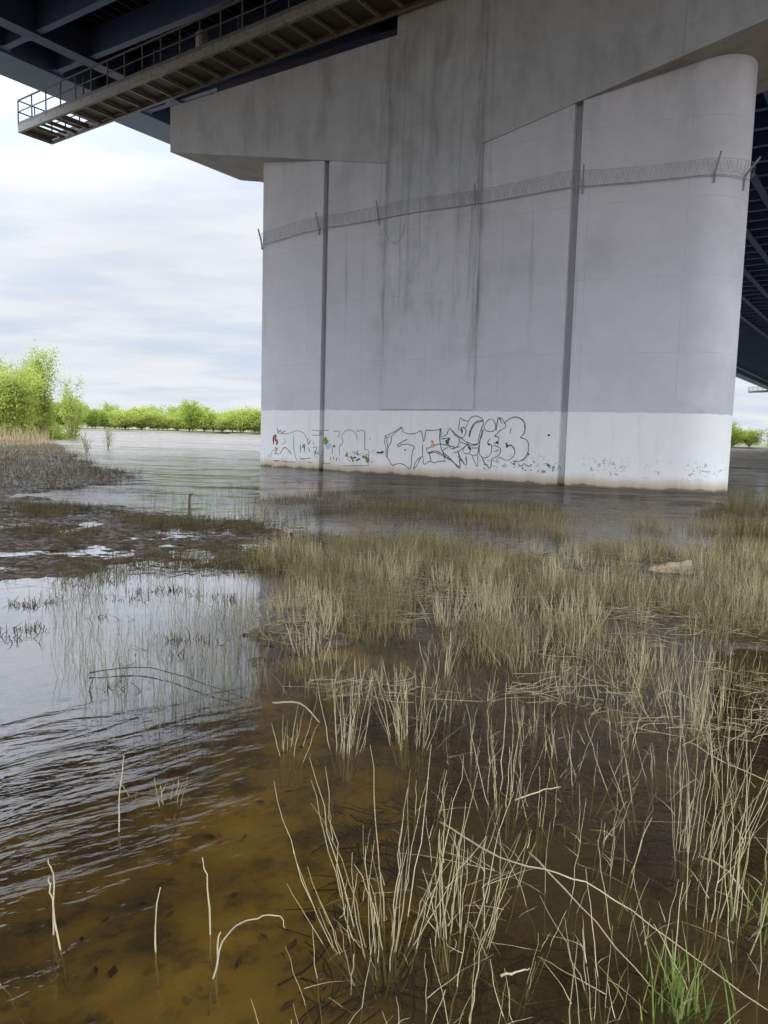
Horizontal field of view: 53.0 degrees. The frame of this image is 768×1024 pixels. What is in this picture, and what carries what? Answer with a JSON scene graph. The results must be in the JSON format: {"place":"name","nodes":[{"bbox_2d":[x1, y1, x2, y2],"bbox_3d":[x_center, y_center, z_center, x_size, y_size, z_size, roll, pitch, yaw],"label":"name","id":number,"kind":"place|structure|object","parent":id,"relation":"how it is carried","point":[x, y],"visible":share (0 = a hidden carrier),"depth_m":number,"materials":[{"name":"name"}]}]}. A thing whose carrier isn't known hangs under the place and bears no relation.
{"place":"outdoors","nodes":[
{"label":"outdoors","id":0,"kind":"place"},
{"bbox_2d":[196,29,207,46],"bbox_3d":[-7.569,-19.410,31.938,0.400,0.950,0.320,5,7,34],"label":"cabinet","id":1,"kind":"object","parent":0,"point":[204,37],"visible":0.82,"depth_m":31.81,"materials":[{"name":"grey metal"}]},
{"bbox_2d":[0,575,671,700],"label":"floating weed","id":2,"kind":"object","parent":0,"point":[35,627],"visible":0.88,"depth_m":6.17,"materials":[{"name":"green plant"}]},
{"bbox_2d":[0,424,767,1023],"bbox_3d":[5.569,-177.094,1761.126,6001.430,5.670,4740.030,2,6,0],"label":"ground","id":3,"kind":"structure","parent":0,"point":[58,816],"depth_m":3.58,"materials":[{"name":"soil"}]},
{"bbox_2d":[0,352,47,427],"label":"willow tree","id":4,"kind":"object","parent":3,"relation":"on","point":[24,363],"visible":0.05,"depth_m":92.85,"materials":[{"name":"green plant"}]},
{"bbox_2d":[0,358,52,439],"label":"willow tree","id":5,"kind":"object","parent":3,"relation":"on","point":[13,412],"visible":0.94,"depth_m":74.25,"materials":[{"name":"green plant"}]},
{"bbox_2d":[0,422,53,445],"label":"shore reeds","id":6,"kind":"object","parent":3,"relation":"on","point":[43,438],"visible":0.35,"depth_m":58.74,"materials":[{"name":"plant"}]},
{"bbox_2d":[22,339,69,439],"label":"willow tree","id":7,"kind":"object","parent":3,"relation":"on","point":[46,407],"visible":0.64,"depth_m":81.06,"materials":[{"name":"green plant"}]},
{"bbox_2d":[27,420,72,439],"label":"willow tree","id":8,"kind":"object","parent":3,"relation":"on","point":[61,436],"visible":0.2,"depth_m":84.89,"materials":[{"name":"green plant"}]},
{"bbox_2d":[55,370,86,438],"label":"willow tree","id":9,"kind":"object","parent":3,"relation":"on","point":[72,416],"visible":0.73,"depth_m":89.02,"materials":[{"name":"green plant"}]},
{"bbox_2d":[55,401,91,425],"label":"tree","id":10,"kind":"object","parent":3,"relation":"on","point":[84,414],"visible":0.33,"depth_m":279.01,"materials":[{"name":"green plant"}]},
{"bbox_2d":[84,408,102,428],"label":"tree","id":11,"kind":"object","parent":3,"relation":"on","point":[94,414],"visible":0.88,"depth_m":284.66,"materials":[{"name":"green plant"}]},
{"bbox_2d":[95,406,114,428],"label":"tree","id":12,"kind":"object","parent":3,"relation":"on","point":[102,420],"visible":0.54,"depth_m":290.55,"materials":[{"name":"green plant"}]},
{"bbox_2d":[98,402,119,428],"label":"tree","id":13,"kind":"object","parent":3,"relation":"on","point":[106,404],"visible":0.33,"depth_m":290.55,"materials":[{"name":"green plant"}]},
{"bbox_2d":[102,407,143,428],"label":"tree","id":14,"kind":"object","parent":3,"relation":"on","point":[125,420],"visible":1,"depth_m":277.32,"materials":[{"name":"green plant"}]},
{"bbox_2d":[120,403,157,429],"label":"tree","id":15,"kind":"object","parent":3,"relation":"on","point":[142,420],"visible":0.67,"depth_m":282.73,"materials":[{"name":"green plant"}]},
{"bbox_2d":[97,770,188,859],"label":"dry stem clump","id":16,"kind":"object","parent":3,"relation":"on","point":[171,830],"visible":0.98,"depth_m":3.32,"materials":[{"name":"plant"}]},
{"bbox_2d":[20,475,292,777],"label":"marsh grass","id":17,"kind":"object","parent":3,"relation":"on","point":[237,634],"visible":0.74,"depth_m":5.21,"materials":[{"name":"plant"}]},
{"bbox_2d":[142,408,173,429],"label":"tree","id":18,"kind":"object","parent":3,"relation":"on","point":[152,416],"visible":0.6,"depth_m":281.01,"materials":[{"name":"green plant"}]},
{"bbox_2d":[151,413,175,429],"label":"tree","id":19,"kind":"object","parent":3,"relation":"on","point":[163,422],"visible":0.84,"depth_m":281.91,"materials":[{"name":"green plant"}]},
{"bbox_2d":[165,416,185,430],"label":"tree","id":20,"kind":"object","parent":3,"relation":"on","point":[176,422],"visible":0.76,"depth_m":281.17,"materials":[{"name":"green plant"}]},
{"bbox_2d":[176,398,209,430],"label":"tree","id":21,"kind":"object","parent":3,"relation":"on","point":[188,411],"visible":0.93,"depth_m":277.80,"materials":[{"name":"green plant"}]},
{"bbox_2d":[190,409,223,431],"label":"tree","id":22,"kind":"object","parent":3,"relation":"on","point":[205,421],"visible":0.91,"depth_m":279.09,"materials":[{"name":"green plant"}]},
{"bbox_2d":[211,416,232,431],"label":"tree","id":23,"kind":"object","parent":3,"relation":"on","point":[221,424],"visible":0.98,"depth_m":278.29,"materials":[{"name":"green plant"}]},
{"bbox_2d":[222,404,259,432],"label":"tree","id":24,"kind":"object","parent":3,"relation":"on","point":[243,421],"visible":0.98,"depth_m":277.72,"materials":[{"name":"green plant"}]},
{"bbox_2d":[248,411,260,432],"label":"tree","id":25,"kind":"object","parent":3,"relation":"on","point":[258,424],"visible":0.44,"depth_m":279.66,"materials":[{"name":"green plant"}]},
{"bbox_2d":[262,700,318,787],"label":"dry stem clump","id":26,"kind":"object","parent":3,"relation":"on","point":[292,776],"visible":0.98,"depth_m":3.88,"materials":[{"name":"plant"}]},
{"bbox_2d":[271,648,347,715],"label":"dry stem clump","id":27,"kind":"object","parent":3,"relation":"on","point":[316,688],"visible":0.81,"depth_m":4.79,"materials":[{"name":"plant"}]},
{"bbox_2d":[300,643,378,782],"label":"dry stem clump","id":28,"kind":"object","parent":3,"relation":"on","point":[347,773],"visible":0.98,"depth_m":3.89,"materials":[{"name":"plant"}]},
{"bbox_2d":[285,925,393,1023],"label":"dry stem clump","id":29,"kind":"object","parent":3,"relation":"on","point":[327,982],"visible":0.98,"depth_m":2.16,"materials":[{"name":"plant"}]},
{"bbox_2d":[329,828,375,950],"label":"dry stem clump","id":30,"kind":"object","parent":3,"relation":"on","point":[354,901],"visible":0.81,"depth_m":2.67,"materials":[{"name":"plant"}]},
{"bbox_2d":[355,659,387,726],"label":"dry stem clump","id":31,"kind":"object","parent":3,"relation":"on","point":[368,697],"visible":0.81,"depth_m":4.65,"materials":[{"name":"plant"}]},
{"bbox_2d":[274,746,486,1008],"bbox_3d":[0.015,1.146,2.425,0.628,0.781,0.842,0,6,-16],"label":"dry stem clump","id":32,"kind":"object","parent":3,"relation":"on","point":[388,980],"visible":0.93,"depth_m":2.41,"materials":[{"name":"plant"}]},
{"bbox_2d":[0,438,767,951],"bbox_3d":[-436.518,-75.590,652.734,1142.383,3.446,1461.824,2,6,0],"label":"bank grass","id":33,"kind":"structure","parent":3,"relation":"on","point":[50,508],"depth_m":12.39,"materials":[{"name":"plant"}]},
{"bbox_2d":[54,685,758,1023],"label":"sunken leaves","id":34,"kind":"object","parent":3,"relation":"on","point":[112,971],"visible":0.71,"depth_m":2.90,"materials":[{"name":"brown plant"}]},
{"bbox_2d":[212,487,623,566],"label":"dark marsh grass","id":35,"kind":"structure","parent":3,"relation":"on","point":[393,499],"depth_m":16.54,"materials":[{"name":"plant"}]},
{"bbox_2d":[369,654,470,774],"bbox_3d":[0.134,1.062,3.945,0.376,0.641,0.566,-3,7,-37],"label":"dry stem clump","id":36,"kind":"object","parent":3,"relation":"on","point":[398,716],"visible":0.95,"depth_m":4.00,"materials":[{"name":"plant"}]},
{"bbox_2d":[382,925,493,1023],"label":"dry stem clump","id":37,"kind":"object","parent":3,"relation":"on","point":[457,975],"visible":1,"depth_m":2.17,"materials":[{"name":"plant"}]},
{"bbox_2d":[414,769,470,845],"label":"dry stem clump","id":38,"kind":"object","parent":3,"relation":"on","point":[435,813],"visible":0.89,"depth_m":3.27,"materials":[{"name":"plant"}]},
{"bbox_2d":[425,682,465,751],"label":"dry stem clump","id":39,"kind":"object","parent":3,"relation":"on","point":[444,727],"visible":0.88,"depth_m":4.35,"materials":[{"name":"plant"}]},
{"bbox_2d":[426,804,502,913],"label":"dry stem clump","id":40,"kind":"object","parent":3,"relation":"on","point":[465,899],"visible":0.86,"depth_m":2.91,"materials":[{"name":"plant"}]},
{"bbox_2d":[170,0,767,507],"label":"bridge pier","id":41,"kind":"structure","parent":3,"relation":"on","point":[570,334],"depth_m":26.81,"materials":[{"name":"concrete"}]},
{"bbox_2d":[0,0,767,388],"bbox_3d":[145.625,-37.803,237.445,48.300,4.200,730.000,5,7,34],"label":"bridge deck","id":42,"kind":"structure","parent":41,"relation":"on","point":[46,42],"depth_m":37.23,"materials":[{"name":"blue metal"}]},
{"bbox_2d":[17,0,436,144],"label":"inspection walkway","id":43,"kind":"structure","parent":42,"relation":"hanging from","point":[302,26],"depth_m":32.44,"materials":[{"name":"grey metal"}]},
{"bbox_2d":[257,150,760,249],"bbox_3d":[2.641,-10.886,28.389,20.159,1.675,1.980,5,7,31],"label":"razor wire","id":44,"kind":"object","parent":41,"relation":"attached to","point":[583,186],"visible":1,"depth_m":26.45,"materials":[{"name":"metal"}]},
{"bbox_2d":[402,770,539,999],"bbox_3d":[0.255,1.202,2.478,0.437,0.695,0.631,2,6,0],"label":"dry stem clump","id":45,"kind":"object","parent":3,"relation":"on","point":[444,964],"visible":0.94,"depth_m":2.48,"materials":[{"name":"plant"}]},
{"bbox_2d":[446,709,508,791],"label":"dry stem clump","id":46,"kind":"object","parent":3,"relation":"on","point":[471,762],"visible":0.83,"depth_m":3.79,"materials":[{"name":"plant"}]},
{"bbox_2d":[455,670,503,737],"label":"dry stem clump","id":47,"kind":"object","parent":3,"relation":"on","point":[481,707],"visible":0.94,"depth_m":4.62,"materials":[{"name":"plant"}]},
{"bbox_2d":[430,938,530,1023],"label":"dry stem clump","id":48,"kind":"object","parent":3,"relation":"on","point":[473,1001],"visible":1,"depth_m":2.05,"materials":[{"name":"plant"}]},
{"bbox_2d":[449,829,535,937],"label":"dry stem clump","id":49,"kind":"object","parent":3,"relation":"on","point":[514,901],"visible":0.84,"depth_m":2.75,"materials":[{"name":"plant"}]},
{"bbox_2d":[234,489,767,547],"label":"shallow grass","id":50,"kind":"structure","parent":3,"relation":"on","point":[700,527],"depth_m":14.37,"materials":[{"name":"beige plant"}]},
{"bbox_2d":[460,693,554,845],"bbox_3d":[0.511,1.121,3.326,0.398,0.689,0.461,2,6,0],"label":"dry stem clump","id":51,"kind":"object","parent":3,"relation":"on","point":[496,808],"visible":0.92,"depth_m":3.37,"materials":[{"name":"plant"}]},
{"bbox_2d":[249,521,767,750],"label":"pale straw grass","id":52,"kind":"structure","parent":3,"relation":"on","point":[484,604],"depth_m":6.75,"materials":[{"name":"plant"}]},
{"bbox_2d":[468,912,565,1023],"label":"dry stem clump","id":53,"kind":"object","parent":3,"relation":"on","point":[498,991],"visible":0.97,"depth_m":2.35,"materials":[{"name":"plant"}]},
{"bbox_2d":[277,671,767,1023],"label":"drowned straw","id":54,"kind":"object","parent":3,"relation":"on","point":[486,988],"visible":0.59,"depth_m":3.22,"materials":[{"name":"plant"}]},
{"bbox_2d":[507,685,549,766],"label":"dry stem clump","id":55,"kind":"object","parent":3,"relation":"on","point":[532,754],"visible":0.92,"depth_m":4.22,"materials":[{"name":"plant"}]},
{"bbox_2d":[516,769,562,866],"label":"dry stem clump","id":56,"kind":"object","parent":3,"relation":"on","point":[537,849],"visible":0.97,"depth_m":3.19,"materials":[{"name":"plant"}]},
{"bbox_2d":[513,648,591,719],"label":"dry stem clump","id":57,"kind":"object","parent":3,"relation":"on","point":[548,690],"visible":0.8,"depth_m":4.90,"materials":[{"name":"plant"}]},
{"bbox_2d":[490,940,628,1023],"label":"dry stem clump","id":58,"kind":"object","parent":3,"relation":"on","point":[570,1003],"visible":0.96,"depth_m":2.14,"materials":[{"name":"plant"}]},
{"bbox_2d":[528,693,599,799],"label":"dry stem clump","id":59,"kind":"object","parent":3,"relation":"on","point":[556,757],"visible":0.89,"depth_m":3.85,"materials":[{"name":"plant"}]},
{"bbox_2d":[493,802,639,949],"bbox_3d":[0.563,1.263,2.581,0.556,0.572,0.256,5,7,32],"label":"dry stem clump","id":60,"kind":"object","parent":3,"relation":"on","point":[545,889],"visible":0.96,"depth_m":2.66,"materials":[{"name":"plant"}]},
{"bbox_2d":[553,651,592,730],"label":"dry stem clump","id":61,"kind":"object","parent":3,"relation":"on","point":[574,698],"visible":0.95,"depth_m":4.77,"materials":[{"name":"plant"}]},
{"bbox_2d":[543,917,627,1023],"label":"dry stem clump","id":62,"kind":"object","parent":3,"relation":"on","point":[587,984],"visible":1,"depth_m":2.03,"materials":[{"name":"plant"}]},
{"bbox_2d":[540,874,640,1023],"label":"dry stem clump","id":63,"kind":"object","parent":3,"relation":"on","point":[586,994],"visible":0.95,"depth_m":2.27,"materials":[{"name":"plant"}]},
{"bbox_2d":[546,720,649,822],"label":"dry stem clump","id":64,"kind":"object","parent":3,"relation":"on","point":[594,784],"visible":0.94,"depth_m":3.58,"materials":[{"name":"plant"}]},
{"bbox_2d":[577,788,634,878],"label":"dry stem clump","id":65,"kind":"object","parent":3,"relation":"on","point":[598,840],"visible":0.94,"depth_m":3.14,"materials":[{"name":"plant"}]},
{"bbox_2d":[590,631,624,680],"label":"dry stem clump","id":66,"kind":"object","parent":3,"relation":"on","point":[602,655],"visible":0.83,"depth_m":5.61,"materials":[{"name":"plant"}]},
{"bbox_2d":[591,699,642,781],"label":"dry stem clump","id":67,"kind":"object","parent":3,"relation":"on","point":[632,748],"visible":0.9,"depth_m":4.05,"materials":[{"name":"plant"}]},
{"bbox_2d":[584,720,658,840],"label":"dry stem clump","id":68,"kind":"object","parent":3,"relation":"on","point":[627,773],"visible":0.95,"depth_m":3.50,"materials":[{"name":"plant"}]},
{"bbox_2d":[600,779,653,928],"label":"dry stem clump","id":69,"kind":"object","parent":3,"relation":"on","point":[622,907],"visible":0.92,"depth_m":2.85,"materials":[{"name":"plant"}]},
{"bbox_2d":[601,641,655,714],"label":"dry stem clump","id":70,"kind":"object","parent":3,"relation":"on","point":[639,675],"visible":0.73,"depth_m":5.00,"materials":[{"name":"plant"}]},
{"bbox_2d":[597,840,678,1001],"bbox_3d":[0.812,1.321,2.533,0.226,0.465,0.431,2,6,0],"label":"dry stem clump","id":71,"kind":"object","parent":3,"relation":"on","point":[633,919],"visible":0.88,"depth_m":2.44,"materials":[{"name":"plant"}]},
{"bbox_2d":[653,658,676,726],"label":"dry stem clump","id":72,"kind":"object","parent":3,"relation":"on","point":[667,691],"visible":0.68,"depth_m":4.79,"materials":[{"name":"plant"}]},
{"bbox_2d":[631,725,703,815],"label":"dry stem clump","id":73,"kind":"object","parent":3,"relation":"on","point":[659,771],"visible":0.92,"depth_m":3.76,"materials":[{"name":"plant"}]},
{"bbox_2d":[645,560,693,574],"bbox_3d":[3.517,0.690,9.502,0.572,0.223,0.177,2,6,6],"label":"driftwood log","id":74,"kind":"object","parent":3,"relation":"on","point":[675,568],"visible":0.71,"depth_m":9.44,"materials":[{"name":"brown wood"}]},
{"bbox_2d":[586,618,767,764],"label":"dry stem clump","id":75,"kind":"object","parent":3,"relation":"on","point":[696,725],"visible":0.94,"depth_m":4.35,"materials":[{"name":"plant"}]},
{"bbox_2d":[632,870,749,1023],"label":"dry stem clump","id":76,"kind":"object","parent":3,"relation":"on","point":[684,1003],"visible":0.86,"depth_m":2.33,"materials":[{"name":"plant"}]},
{"bbox_2d":[622,672,767,897],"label":"dry stem clump","id":77,"kind":"object","parent":3,"relation":"on","point":[684,868],"visible":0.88,"depth_m":3.00,"materials":[{"name":"plant"}]},
{"bbox_2d":[654,841,766,1023],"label":"dry stem clump","id":78,"kind":"object","parent":3,"relation":"on","point":[730,952],"visible":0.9,"depth_m":2.28,"materials":[{"name":"plant"}]},
{"bbox_2d":[674,792,750,972],"bbox_3d":[1.090,1.284,2.576,0.233,0.543,0.347,3,6,14],"label":"dry stem clump","id":79,"kind":"object","parent":3,"relation":"on","point":[704,954],"visible":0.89,"depth_m":2.58,"materials":[{"name":"plant"}]},
{"bbox_2d":[673,651,759,737],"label":"dry stem clump","id":80,"kind":"object","parent":3,"relation":"on","point":[722,691],"visible":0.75,"depth_m":4.68,"materials":[{"name":"plant"}]},
{"bbox_2d":[670,498,767,527],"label":"islet grass","id":81,"kind":"structure","parent":3,"relation":"on","point":[731,507],"depth_m":16.97,"materials":[{"name":"plant"}]},
{"bbox_2d":[690,690,767,788],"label":"dry stem clump","id":82,"kind":"object","parent":3,"relation":"on","point":[715,765],"visible":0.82,"depth_m":4.03,"materials":[{"name":"plant"}]},
{"bbox_2d":[700,727,767,990],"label":"dry stem clump","id":83,"kind":"object","parent":3,"relation":"on","point":[735,918],"visible":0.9,"depth_m":2.58,"materials":[{"name":"plant"}]},
{"bbox_2d":[701,713,767,830],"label":"dry stem clump","id":84,"kind":"object","parent":3,"relation":"on","point":[730,777],"visible":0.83,"depth_m":3.59,"materials":[{"name":"plant"}]},
{"bbox_2d":[731,422,747,446],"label":"tree","id":85,"kind":"object","parent":3,"relation":"on","point":[734,435],"visible":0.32,"depth_m":243.40,"materials":[{"name":"green plant"}]},
{"bbox_2d":[723,865,767,959],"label":"clump","id":86,"kind":"object","parent":3,"relation":"on","point":[745,925],"visible":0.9,"depth_m":2.59,"materials":[{"name":"plant"}]},
{"bbox_2d":[737,804,767,902],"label":"dry stem clump","id":87,"kind":"object","parent":3,"relation":"on","point":[765,870],"visible":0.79,"depth_m":2.94,"materials":[{"name":"plant"}]},
{"bbox_2d":[738,427,766,446],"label":"tree","id":88,"kind":"object","parent":3,"relation":"on","point":[750,438],"visible":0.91,"depth_m":251.88,"materials":[{"name":"green plant"}]},
{"bbox_2d":[0,430,767,885],"bbox_3d":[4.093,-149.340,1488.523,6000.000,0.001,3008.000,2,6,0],"label":"water","id":89,"kind":"structure","parent":0,"point":[210,460],"depth_m":19.27,"materials":[{"name":"liquid"}]},
{"bbox_2d":[0,984,23,1023],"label":"bare stem","id":90,"kind":"object","parent":89,"relation":"in","point":[13,1006],"visible":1,"depth_m":2.21,"materials":[{"name":"plant"}]},
{"bbox_2d":[48,858,54,970],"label":"bare stem","id":91,"kind":"object","parent":89,"relation":"in","point":[53,967],"visible":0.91,"depth_m":2.42,"materials":[{"name":"plant"}]},
{"bbox_2d":[47,878,66,988],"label":"bare stem","id":92,"kind":"object","parent":89,"relation":"in","point":[62,960],"visible":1,"depth_m":2.35,"materials":[{"name":"plant"}]},
{"bbox_2d":[101,421,113,448],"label":"willow sapling","id":93,"kind":"object","parent":89,"relation":"in","point":[108,438],"visible":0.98,"depth_m":54.43,"materials":[{"name":"grey plant"}]},
{"bbox_2d":[118,756,124,860],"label":"bare stem","id":94,"kind":"object","parent":89,"relation":"in","point":[119,813],"visible":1,"depth_m":3.05,"materials":[{"name":"plant"}]},
{"bbox_2d":[154,887,160,988],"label":"bare stem","id":95,"kind":"object","parent":89,"relation":"in","point":[155,944],"visible":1,"depth_m":2.36,"materials":[{"name":"plant"}]},
{"bbox_2d":[89,667,245,698],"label":"fallen stalk","id":96,"kind":"object","parent":89,"relation":"on","point":[164,671],"visible":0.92,"depth_m":4.97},
{"bbox_2d":[0,503,354,575],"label":"bank litter","id":97,"kind":"object","parent":89,"relation":"on","point":[149,538],"visible":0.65,"depth_m":10.62,"materials":[{"name":"plant"}]},
{"bbox_2d":[202,857,212,970],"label":"bare stem","id":98,"kind":"object","parent":89,"relation":"in","point":[211,963],"visible":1,"depth_m":2.44,"materials":[{"name":"plant"}]},
{"bbox_2d":[213,932,220,1003],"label":"bare stem","id":99,"kind":"object","parent":89,"relation":"in","point":[215,998],"visible":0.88,"depth_m":2.31,"materials":[{"name":"plant"}]},
{"bbox_2d":[207,914,284,1015],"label":"hooked twig","id":100,"kind":"object","parent":89,"relation":"in","point":[216,967],"visible":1,"depth_m":2.25,"materials":[{"name":"plant"}]},
{"bbox_2d":[520,808,576,851],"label":"clump","id":101,"kind":"object","parent":89,"relation":"in","point":[551,836],"visible":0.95,"depth_m":3.14,"materials":[{"name":"plant"}]},
{"bbox_2d":[529,852,649,985],"bbox_3d":[0.657,1.319,2.545,0.008,0.066,0.654,-1,6,-22],"label":"fallen stalk","id":102,"kind":"object","parent":89,"relation":"on","point":[556,880],"visible":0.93,"depth_m":2.53,"materials":[{"name":"plant"}]},
{"bbox_2d":[439,821,767,1009],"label":"fallen stalk","id":103,"kind":"object","parent":89,"relation":"on","point":[476,844],"visible":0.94,"depth_m":2.54,"materials":[{"name":"plant"}]},
{"bbox_2d":[589,921,750,1023],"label":"green grass tuft","id":104,"kind":"object","parent":89,"relation":"in","point":[671,998],"visible":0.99,"depth_m":2.20,"materials":[{"name":"plant"}]},
{"bbox_2d":[0,75,767,442],"label":"sky","id":105,"kind":"structure","parent":0,"point":[125,254],"materials":[{"name":"white"}]},
{"bbox_2d":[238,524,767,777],"bbox_3d":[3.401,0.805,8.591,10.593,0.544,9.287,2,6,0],"label":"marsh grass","id":106,"kind":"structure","parent":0,"point":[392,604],"depth_m":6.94,"materials":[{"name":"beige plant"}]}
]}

